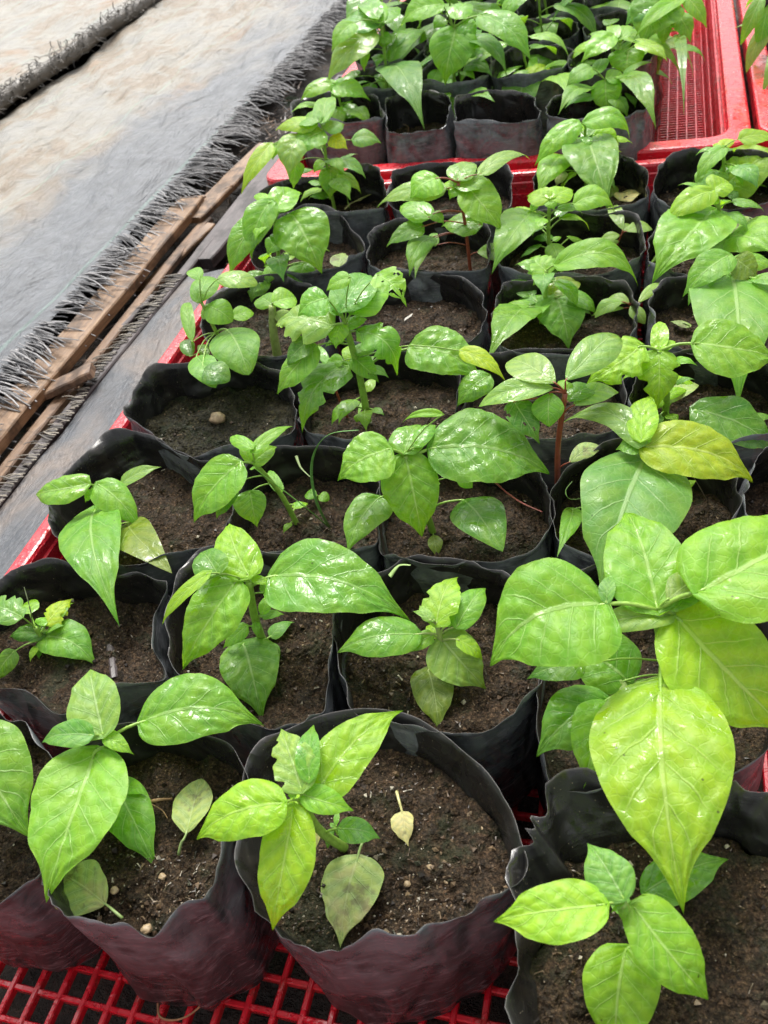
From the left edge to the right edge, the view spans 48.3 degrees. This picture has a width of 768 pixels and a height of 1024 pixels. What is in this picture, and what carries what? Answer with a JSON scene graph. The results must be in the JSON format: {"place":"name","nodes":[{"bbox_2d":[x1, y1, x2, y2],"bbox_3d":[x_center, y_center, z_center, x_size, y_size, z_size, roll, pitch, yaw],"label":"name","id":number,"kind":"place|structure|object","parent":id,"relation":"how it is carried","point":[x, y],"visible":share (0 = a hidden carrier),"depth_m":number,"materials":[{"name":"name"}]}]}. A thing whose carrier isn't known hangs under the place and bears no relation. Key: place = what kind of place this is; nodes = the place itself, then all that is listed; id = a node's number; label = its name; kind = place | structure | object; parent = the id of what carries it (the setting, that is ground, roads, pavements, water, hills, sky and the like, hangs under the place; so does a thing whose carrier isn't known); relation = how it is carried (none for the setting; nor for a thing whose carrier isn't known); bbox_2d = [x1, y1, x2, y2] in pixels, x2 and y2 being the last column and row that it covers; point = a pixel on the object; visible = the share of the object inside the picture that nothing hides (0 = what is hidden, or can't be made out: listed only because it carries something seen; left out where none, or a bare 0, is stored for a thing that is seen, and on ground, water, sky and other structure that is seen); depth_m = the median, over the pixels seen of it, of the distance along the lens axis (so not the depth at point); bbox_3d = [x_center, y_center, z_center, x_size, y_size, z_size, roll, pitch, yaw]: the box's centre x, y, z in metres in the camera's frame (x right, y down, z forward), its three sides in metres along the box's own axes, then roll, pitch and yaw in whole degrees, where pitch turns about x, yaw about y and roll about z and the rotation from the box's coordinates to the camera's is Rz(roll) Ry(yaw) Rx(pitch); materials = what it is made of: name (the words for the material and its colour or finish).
{"place":"outdoors","nodes":[
{"label":"outdoors","id":0,"kind":"place"},
{"bbox_2d":[0,0,767,1023],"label":"ground","id":1,"kind":"structure","parent":0,"point":[322,1004],"depth_m":0.69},
{"bbox_2d":[0,0,159,113],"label":"ground cover mat","id":2,"kind":"object","parent":1,"relation":"on","point":[41,41],"visible":1,"depth_m":2.77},
{"bbox_2d":[0,217,212,487],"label":"plank","id":3,"kind":"object","parent":1,"relation":"on","point":[57,405],"visible":0.74,"depth_m":1.32,"materials":[{"name":"brown wood"}]},
{"bbox_2d":[0,236,214,507],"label":"plank","id":4,"kind":"object","parent":1,"relation":"on","point":[192,262],"visible":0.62,"depth_m":1.27,"materials":[{"name":"brown wood"}]},
{"bbox_2d":[0,269,223,711],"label":"ground cover mat","id":5,"kind":"object","parent":1,"relation":"on","point":[24,511],"visible":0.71,"depth_m":1.19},
{"bbox_2d":[8,81,301,473],"bbox_3d":[-0.360,-0.458,1.558,0.251,0.052,1.828,2,45,17],"label":"ground debris","id":6,"kind":"object","parent":1,"relation":"on","point":[229,202],"visible":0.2,"depth_m":1.85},
{"bbox_2d":[0,0,346,456],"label":"ground cover mat","id":7,"kind":"object","parent":1,"relation":"on","point":[106,147],"visible":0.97,"depth_m":1.94,"materials":[{"name":"fabric"}]},
{"bbox_2d":[0,195,203,455],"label":"plank","id":8,"kind":"object","parent":7,"relation":"on","point":[68,356],"visible":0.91,"depth_m":1.37,"materials":[{"name":"brown wood"}]},
{"bbox_2d":[44,363,95,400],"bbox_3d":[-0.485,-0.180,1.252,0.137,0.042,0.032,-13,42,1],"label":"wooden stick","id":9,"kind":"object","parent":8,"relation":"on","point":[72,379],"visible":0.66,"depth_m":1.24,"materials":[{"name":"brown wood"}]},
{"bbox_2d":[191,142,273,222],"bbox_3d":[-0.305,-0.663,1.714,0.047,0.020,0.323,8,47,22],"label":"plank","id":10,"kind":"object","parent":1,"relation":"on","point":[215,198],"visible":0.66,"depth_m":1.68,"materials":[{"name":"brown wood"}]},
{"bbox_2d":[195,74,342,268],"bbox_3d":[-0.204,-0.736,1.774,0.052,0.040,0.851,4,45,19],"label":"plank","id":11,"kind":"object","parent":1,"relation":"on","point":[213,254],"visible":0.3,"depth_m":1.58,"materials":[{"name":"grey wood"}]},
{"bbox_2d":[0,158,767,1023],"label":"plastic crate","id":12,"kind":"object","parent":1,"relation":"on","point":[42,542],"visible":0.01,"depth_m":0.60,"materials":[{"name":"plastic"}]},
{"bbox_2d":[0,713,102,971],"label":"grow bag","id":13,"kind":"object","parent":12,"relation":"in","point":[37,931],"visible":0.39,"depth_m":0.57,"materials":[{"name":"plastic"}]},
{"bbox_2d":[0,720,32,836],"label":"pepper seedling","id":14,"kind":"object","parent":13,"relation":"on","point":[16,777],"visible":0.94,"depth_m":0.55,"materials":[{"name":"green plant"}]},
{"bbox_2d":[0,558,174,757],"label":"grow bag","id":15,"kind":"object","parent":12,"relation":"in","point":[35,693],"visible":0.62,"depth_m":0.70,"materials":[{"name":"plastic"}]},
{"bbox_2d":[0,595,93,677],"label":"pepper seedling","id":16,"kind":"object","parent":15,"relation":"in","point":[60,636],"visible":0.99,"depth_m":0.70,"materials":[{"name":"green plant"}]},
{"bbox_2d":[47,428,233,596],"bbox_3d":[-0.206,0.033,0.816,0.217,0.141,0.146,18,51,30],"label":"grow bag","id":17,"kind":"object","parent":12,"relation":"in","point":[162,496],"visible":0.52,"depth_m":0.83,"materials":[{"name":"plastic"}]},
{"bbox_2d":[36,465,171,626],"bbox_3d":[-0.225,0.022,0.757,0.111,0.070,0.197,-29,45,-16],"label":"pepper seedling","id":18,"kind":"object","parent":17,"relation":"in","point":[92,541],"visible":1,"depth_m":0.74,"materials":[{"name":"green plant"}]},
{"bbox_2d":[40,722,279,1010],"bbox_3d":[-0.148,0.240,0.582,0.147,0.140,0.139,2,45,17],"label":"grow bag","id":19,"kind":"object","parent":12,"relation":"in","point":[210,941],"visible":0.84,"depth_m":0.54,"materials":[{"name":"plastic"}]},
{"bbox_2d":[56,859,123,919],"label":"fallen leaf","id":20,"kind":"object","parent":19,"relation":"in","point":[85,887],"visible":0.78,"depth_m":0.53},
{"bbox_2d":[28,669,263,902],"bbox_3d":[-0.177,0.168,0.569,0.118,0.074,0.163,27,56,35],"label":"pepper seedling","id":21,"kind":"object","parent":19,"relation":"on","point":[84,799],"visible":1,"depth_m":0.55,"materials":[{"name":"green plant"}]},
{"bbox_2d":[172,778,212,855],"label":"fallen leaf","id":22,"kind":"object","parent":19,"relation":"in","point":[191,804],"visible":1,"depth_m":0.55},
{"bbox_2d":[123,359,303,484],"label":"grow bag","id":23,"kind":"object","parent":12,"relation":"in","point":[174,406],"visible":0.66,"depth_m":0.91,"materials":[{"name":"plastic"}]},
{"bbox_2d":[164,545,349,767],"bbox_3d":[-0.091,0.132,0.682,0.161,0.139,0.163,2,45,17],"label":"grow bag","id":24,"kind":"object","parent":12,"relation":"in","point":[308,686],"visible":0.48,"depth_m":0.65,"materials":[{"name":"plastic"}]},
{"bbox_2d":[162,524,409,715],"bbox_3d":[-0.066,0.084,0.626,0.158,0.103,0.114,10,47,24],"label":"pepper seedling","id":25,"kind":"object","parent":24,"relation":"in","point":[318,575],"visible":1,"depth_m":0.62,"materials":[{"name":"green plant"}]},
{"bbox_2d":[200,273,341,445],"bbox_3d":[-0.124,-0.179,1.021,0.177,0.140,0.178,2,45,17],"label":"grow bag","id":26,"kind":"object","parent":12,"relation":"in","point":[257,322],"visible":0.23,"depth_m":1.03,"materials":[{"name":"plastic"}]},
{"bbox_2d":[179,267,259,387],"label":"seedling","id":27,"kind":"object","parent":26,"relation":"in","point":[236,350],"visible":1,"depth_m":0.91,"materials":[{"name":"green plant"}]},
{"bbox_2d":[254,287,296,356],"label":"weed seedling","id":28,"kind":"object","parent":26,"relation":"on","point":[284,299],"visible":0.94,"depth_m":0.94,"materials":[{"name":"green plant"}]},
{"bbox_2d":[228,445,388,584],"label":"grow bag","id":29,"kind":"object","parent":12,"relation":"in","point":[267,535],"visible":0.41,"depth_m":0.79,"materials":[{"name":"plastic"}]},
{"bbox_2d":[192,426,307,533],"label":"pepper seedling","id":30,"kind":"object","parent":29,"relation":"in","point":[220,480],"visible":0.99,"depth_m":0.71,"materials":[{"name":"green plant"}]},
{"bbox_2d":[250,204,367,357],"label":"grow bag","id":31,"kind":"object","parent":12,"relation":"in","point":[352,246],"visible":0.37,"depth_m":1.11,"materials":[{"name":"plastic"}]},
{"bbox_2d":[227,186,329,301],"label":"pepper seedling","id":32,"kind":"object","parent":31,"relation":"in","point":[303,234],"visible":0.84,"depth_m":1.00,"materials":[{"name":"green plant"}]},
{"bbox_2d":[258,163,390,274],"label":"grow bag","id":33,"kind":"object","parent":12,"relation":"in","point":[364,217],"visible":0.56,"depth_m":1.22,"materials":[{"name":"fabric"}]},
{"bbox_2d":[241,97,380,210],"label":"pepper seedling","id":34,"kind":"object","parent":33,"relation":"in","point":[291,149],"visible":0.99,"depth_m":1.17,"materials":[{"name":"green plant"}]},
{"bbox_2d":[298,350,460,447],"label":"grow bag","id":35,"kind":"object","parent":12,"relation":"in","point":[402,395],"visible":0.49,"depth_m":0.87,"materials":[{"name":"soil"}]},
{"bbox_2d":[275,266,504,431],"bbox_3d":[0.003,-0.150,0.800,0.208,0.171,0.111,-7,43,7],"label":"pepper seedling","id":36,"kind":"object","parent":35,"relation":"on","point":[436,349],"visible":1,"depth_m":0.78,"materials":[{"name":"green plant"}]},
{"bbox_2d":[234,708,527,1023],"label":"grow bag","id":37,"kind":"object","parent":12,"relation":"in","point":[427,944],"visible":0.83,"depth_m":0.51,"materials":[{"name":"plastic"}]},
{"bbox_2d":[196,710,402,930],"bbox_3d":[-0.035,0.174,0.509,0.068,0.098,0.134,29,57,36],"label":"pepper seedling","id":38,"kind":"object","parent":37,"relation":"on","point":[316,775],"visible":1,"depth_m":0.48,"materials":[{"name":"green plant"}]},
{"bbox_2d":[321,843,383,946],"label":"fallen leaf","id":39,"kind":"object","parent":37,"relation":"in","point":[350,890],"visible":0.98,"depth_m":0.50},
{"bbox_2d":[391,790,413,844],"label":"fallen leaf","id":40,"kind":"object","parent":37,"relation":"in","point":[402,824],"visible":1,"depth_m":0.53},
{"bbox_2d":[339,268,490,409],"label":"grow bag","id":41,"kind":"object","parent":12,"relation":"in","point":[460,309],"visible":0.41,"depth_m":0.97,"materials":[{"name":"plastic"}]},
{"bbox_2d":[366,214,493,339],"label":"grow bag","id":42,"kind":"object","parent":12,"relation":"in","point":[448,259],"visible":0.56,"depth_m":1.07,"materials":[{"name":"plastic"}]},
{"bbox_2d":[377,150,526,276],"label":"seedling","id":43,"kind":"object","parent":42,"relation":"on","point":[476,193],"visible":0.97,"depth_m":0.98,"materials":[{"name":"green plant"}]},
{"bbox_2d":[332,554,544,808],"bbox_3d":[0.045,0.134,0.645,0.161,0.139,0.156,2,45,17],"label":"grow bag","id":44,"kind":"object","parent":12,"relation":"in","point":[490,729],"visible":0.53,"depth_m":0.62,"materials":[{"name":"fabric"}]},
{"bbox_2d":[337,577,485,725],"bbox_3d":[0.037,0.098,0.613,0.114,0.063,0.076,-35,46,-21],"label":"pepper seedling","id":45,"kind":"object","parent":44,"relation":"in","point":[453,656],"visible":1,"depth_m":0.60,"materials":[{"name":"green plant"}]},
{"bbox_2d":[387,161,513,299],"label":"grow bag","id":46,"kind":"object","parent":12,"relation":"in","point":[501,179],"visible":0.27,"depth_m":1.18,"materials":[{"name":"fabric"}]},
{"bbox_2d":[378,443,555,596],"bbox_3d":[0.074,0.036,0.741,0.155,0.139,0.149,2,45,17],"label":"grow bag","id":47,"kind":"object","parent":12,"relation":"in","point":[529,534],"visible":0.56,"depth_m":0.72,"materials":[{"name":"plastic"}]},
{"bbox_2d":[337,408,549,553],"bbox_3d":[0.049,-0.017,0.683,0.164,0.133,0.104,-3,44,12],"label":"pepper seedling","id":48,"kind":"object","parent":47,"relation":"on","point":[466,447],"visible":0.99,"depth_m":0.67,"materials":[{"name":"green plant"}]},
{"bbox_2d":[462,348,626,493],"bbox_3d":[0.156,-0.062,0.825,0.152,0.139,0.141,2,45,17],"label":"grow bag","id":49,"kind":"object","parent":12,"relation":"in","point":[576,432],"visible":0.27,"depth_m":0.79,"materials":[{"name":"fabric"}]},
{"bbox_2d":[491,276,639,405],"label":"grow bag","id":50,"kind":"object","parent":12,"relation":"in","point":[535,333],"visible":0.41,"depth_m":0.91,"materials":[{"name":"plastic"}]},
{"bbox_2d":[489,238,637,352],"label":"pepper seedling","id":51,"kind":"object","parent":50,"relation":"in","point":[560,306],"visible":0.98,"depth_m":0.88,"materials":[{"name":"green plant"}]},
{"bbox_2d":[592,283,658,330],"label":"weed seedling","id":52,"kind":"object","parent":50,"relation":"in","point":[612,303],"visible":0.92,"depth_m":0.88,"materials":[{"name":"green plant"}]},
{"bbox_2d":[494,209,645,301],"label":"grow bag","id":53,"kind":"object","parent":12,"relation":"in","point":[632,246],"visible":0.34,"depth_m":1.01,"materials":[{"name":"plastic"}]},
{"bbox_2d":[491,184,614,274],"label":"pepper seedling","id":54,"kind":"object","parent":53,"relation":"on","point":[517,228],"visible":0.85,"depth_m":0.98,"materials":[{"name":"green plant"}]},
{"bbox_2d":[602,205,651,245],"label":"weed seedling","id":55,"kind":"object","parent":53,"relation":"on","point":[618,219],"visible":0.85,"depth_m":1.00,"materials":[{"name":"green plant"}]},
{"bbox_2d":[533,154,649,281],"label":"grow bag","id":56,"kind":"object","parent":12,"relation":"in","point":[632,173],"visible":0.23,"depth_m":1.10,"materials":[{"name":"plastic"}]},
{"bbox_2d":[534,106,631,207],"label":"pepper seedling","id":57,"kind":"object","parent":56,"relation":"in","point":[590,155],"visible":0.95,"depth_m":1.07,"materials":[{"name":"green plant"}]},
{"bbox_2d":[505,767,767,1023],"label":"grow bag","id":58,"kind":"object","parent":12,"relation":"in","point":[725,915],"visible":0.44,"depth_m":0.47,"materials":[{"name":"plastic"}]},
{"bbox_2d":[493,843,728,1023],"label":"pepper seedling","id":59,"kind":"object","parent":58,"relation":"in","point":[622,983],"visible":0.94,"depth_m":0.41,"materials":[{"name":"green plant"}]},
{"bbox_2d":[548,438,742,569],"bbox_3d":[0.212,0.034,0.707,0.145,0.141,0.146,2,45,17],"label":"grow bag","id":60,"kind":"object","parent":12,"relation":"in","point":[724,499],"visible":0.23,"depth_m":0.69,"materials":[{"name":"plastic"}]},
{"bbox_2d":[479,332,622,483],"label":"seedling","id":61,"kind":"object","parent":60,"relation":"in","point":[533,374],"visible":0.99,"depth_m":0.67,"materials":[{"name":"green plant"}]},
{"bbox_2d":[557,398,752,583],"bbox_3d":[0.181,-0.013,0.669,0.159,0.098,0.134,-34,46,-21],"label":"pepper seedling","id":62,"kind":"object","parent":60,"relation":"on","point":[648,468],"visible":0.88,"depth_m":0.64,"materials":[{"name":"green plant"}]},
{"bbox_2d":[535,564,767,813],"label":"grow bag","id":63,"kind":"object","parent":12,"relation":"in","point":[751,745],"visible":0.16,"depth_m":0.56,"materials":[{"name":"fabric"}]},
{"bbox_2d":[490,512,767,913],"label":"pepper seedling","id":64,"kind":"object","parent":63,"relation":"on","point":[656,753],"visible":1,"depth_m":0.48,"materials":[{"name":"green plant"}]},
{"bbox_2d":[627,348,767,491],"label":"grow bag","id":65,"kind":"object","parent":12,"relation":"in","point":[754,393],"visible":0.21,"depth_m":0.78,"materials":[{"name":"plastic"}]},
{"bbox_2d":[587,318,767,423],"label":"pepper seedling","id":66,"kind":"object","parent":65,"relation":"in","point":[727,348],"visible":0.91,"depth_m":0.72,"materials":[{"name":"green plant"}]},
{"bbox_2d":[689,396,767,448],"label":"pepper seedling","id":67,"kind":"object","parent":65,"relation":"in","point":[731,418],"visible":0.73,"depth_m":0.70,"materials":[{"name":"green plant"}]},
{"bbox_2d":[641,214,767,344],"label":"grow bag","id":68,"kind":"object","parent":12,"relation":"in","point":[681,268],"visible":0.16,"depth_m":0.95,"materials":[{"name":"plastic"}]},
{"bbox_2d":[649,174,767,282],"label":"pepper seedling","id":69,"kind":"object","parent":68,"relation":"on","point":[692,223],"visible":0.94,"depth_m":0.90,"materials":[{"name":"green plant"}]},
{"bbox_2d":[644,276,767,385],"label":"grow bag","id":70,"kind":"object","parent":12,"relation":"in","point":[667,302],"visible":0.21,"depth_m":0.88,"materials":[{"name":"plastic"}]},
{"bbox_2d":[683,248,767,396],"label":"pepper seedling","id":71,"kind":"object","parent":70,"relation":"in","point":[721,284],"visible":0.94,"depth_m":0.79,"materials":[{"name":"green plant"}]},
{"bbox_2d":[648,147,767,237],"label":"grow bag","id":72,"kind":"object","parent":12,"relation":"in","point":[676,169],"visible":0.23,"depth_m":1.07,"materials":[{"name":"plastic"}]},
{"bbox_2d":[694,128,767,198],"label":"pepper seedling","id":73,"kind":"object","parent":72,"relation":"in","point":[745,176],"visible":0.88,"depth_m":1.04,"materials":[{"name":"green plant"}]},
{"bbox_2d":[732,447,767,517],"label":"grow bag","id":74,"kind":"object","parent":12,"relation":"in","point":[754,494],"visible":0.32,"depth_m":0.69,"materials":[{"name":"plastic"}]},
{"bbox_2d":[266,0,750,219],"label":"plastic crate","id":75,"kind":"object","parent":1,"relation":"on","point":[714,111],"visible":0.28,"depth_m":1.43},
{"bbox_2d":[290,92,392,218],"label":"grow bag","id":76,"kind":"object","parent":75,"relation":"in","point":[375,154],"visible":0.34,"depth_m":1.34,"materials":[{"name":"plastic"}]},
{"bbox_2d":[292,76,369,120],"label":"pepper seedling","id":77,"kind":"object","parent":76,"relation":"in","point":[345,86],"visible":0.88,"depth_m":1.37,"materials":[{"name":"green plant"}]},
{"bbox_2d":[338,64,397,122],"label":"grow bag","id":78,"kind":"object","parent":75,"relation":"in","point":[382,94],"visible":0.16,"depth_m":1.41,"materials":[{"name":"plastic"}]},
{"bbox_2d":[328,0,424,129],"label":"pepper seedling","id":79,"kind":"object","parent":78,"relation":"in","point":[356,36],"visible":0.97,"depth_m":1.36,"materials":[{"name":"green plant"}]},
{"bbox_2d":[384,90,456,163],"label":"grow bag","id":80,"kind":"object","parent":75,"relation":"in","point":[434,140],"visible":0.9,"depth_m":1.29,"materials":[{"name":"plastic"}]},
{"bbox_2d":[422,56,492,97],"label":"grow bag","id":81,"kind":"object","parent":75,"relation":"in","point":[467,84],"visible":0.18,"depth_m":1.36,"materials":[{"name":"fabric"}]},
{"bbox_2d":[420,33,506,115],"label":"pepper seedling","id":82,"kind":"object","parent":81,"relation":"in","point":[490,44],"visible":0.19,"depth_m":1.30,"materials":[{"name":"green plant"}]},
{"bbox_2d":[401,0,530,101],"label":"pepper seedling","id":83,"kind":"object","parent":81,"relation":"in","point":[453,49],"visible":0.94,"depth_m":1.30,"materials":[{"name":"green plant"}]},
{"bbox_2d":[423,27,498,65],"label":"grow bag","id":84,"kind":"object","parent":75,"relation":"in","point":[425,51],"visible":0.02,"depth_m":1.51,"materials":[{"name":"plastic"}]},
{"bbox_2d":[401,0,505,58],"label":"pepper seedling","id":85,"kind":"object","parent":84,"relation":"in","point":[478,7],"visible":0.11,"depth_m":1.46,"materials":[{"name":"green plant"}]},
{"bbox_2d":[453,90,543,207],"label":"grow bag","id":86,"kind":"object","parent":75,"relation":"in","point":[485,128],"visible":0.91,"depth_m":1.23,"materials":[{"name":"plastic"}]},
{"bbox_2d":[489,41,573,136],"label":"grow bag","id":87,"kind":"object","parent":75,"relation":"in","point":[547,91],"visible":0.34,"depth_m":1.34,"materials":[{"name":"plastic"}]},
{"bbox_2d":[460,15,567,96],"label":"pepper seedling","id":88,"kind":"object","parent":87,"relation":"in","point":[531,89],"visible":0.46,"depth_m":1.33,"materials":[{"name":"green plant"}]},
{"bbox_2d":[488,0,595,68],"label":"pepper seedling","id":89,"kind":"object","parent":87,"relation":"in","point":[583,14],"visible":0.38,"depth_m":1.39,"materials":[{"name":"green plant"}]},
{"bbox_2d":[513,57,572,89],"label":"pepper seedling","id":90,"kind":"object","parent":87,"relation":"in","point":[560,79],"visible":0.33,"depth_m":1.34,"materials":[{"name":"green plant"}]},
{"bbox_2d":[502,17,578,51],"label":"grow bag","id":91,"kind":"object","parent":75,"relation":"in","point":[566,35],"visible":0.13,"depth_m":1.50,"materials":[{"name":"plastic"}]},
{"bbox_2d":[517,0,587,44],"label":"grow bag","id":92,"kind":"object","parent":75,"relation":"in","point":[529,8],"visible":0.09,"depth_m":1.61,"materials":[{"name":"plastic"}]},
{"bbox_2d":[545,83,652,160],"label":"grow bag","id":93,"kind":"object","parent":75,"relation":"on","point":[639,121],"visible":0.23,"depth_m":1.18,"materials":[{"name":"plastic"}]},
{"bbox_2d":[558,58,655,127],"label":"pepper seedling","id":94,"kind":"object","parent":93,"relation":"in","point":[606,90],"visible":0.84,"depth_m":1.20,"materials":[{"name":"green plant"}]},
{"bbox_2d":[574,25,666,107],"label":"pepper seedling","id":95,"kind":"object","parent":93,"relation":"in","point":[620,59],"visible":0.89,"depth_m":1.21,"materials":[{"name":"green plant"}]},
{"bbox_2d":[568,40,657,141],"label":"grow bag","id":96,"kind":"object","parent":75,"relation":"in","point":[650,69],"visible":0.11,"depth_m":1.32,"materials":[{"name":"fabric"}]},
{"bbox_2d":[561,19,680,82],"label":"pepper seedling","id":97,"kind":"object","parent":96,"relation":"in","point":[654,37],"visible":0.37,"depth_m":1.31,"materials":[{"name":"green plant"}]},
{"bbox_2d":[626,0,706,108],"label":"pepper seedling","id":98,"kind":"object","parent":96,"relation":"in","point":[648,19],"visible":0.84,"depth_m":1.26,"materials":[{"name":"green plant"}]},
{"bbox_2d":[583,10,662,128],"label":"grow bag","id":99,"kind":"object","parent":75,"relation":"in","point":[621,15],"visible":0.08,"depth_m":1.47,"materials":[{"name":"fabric"}]},
{"bbox_2d":[736,0,767,147],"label":"plastic crate","id":100,"kind":"object","parent":1,"relation":"on","point":[758,94],"visible":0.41,"depth_m":1.26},
{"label":"grow bag","id":101,"kind":"object","parent":100,"relation":"in","visible":0},
{"bbox_2d":[737,0,767,88],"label":"pepper seedling","id":102,"kind":"object","parent":101,"relation":"in","point":[756,16],"visible":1,"depth_m":1.25,"materials":[{"name":"green plant"}]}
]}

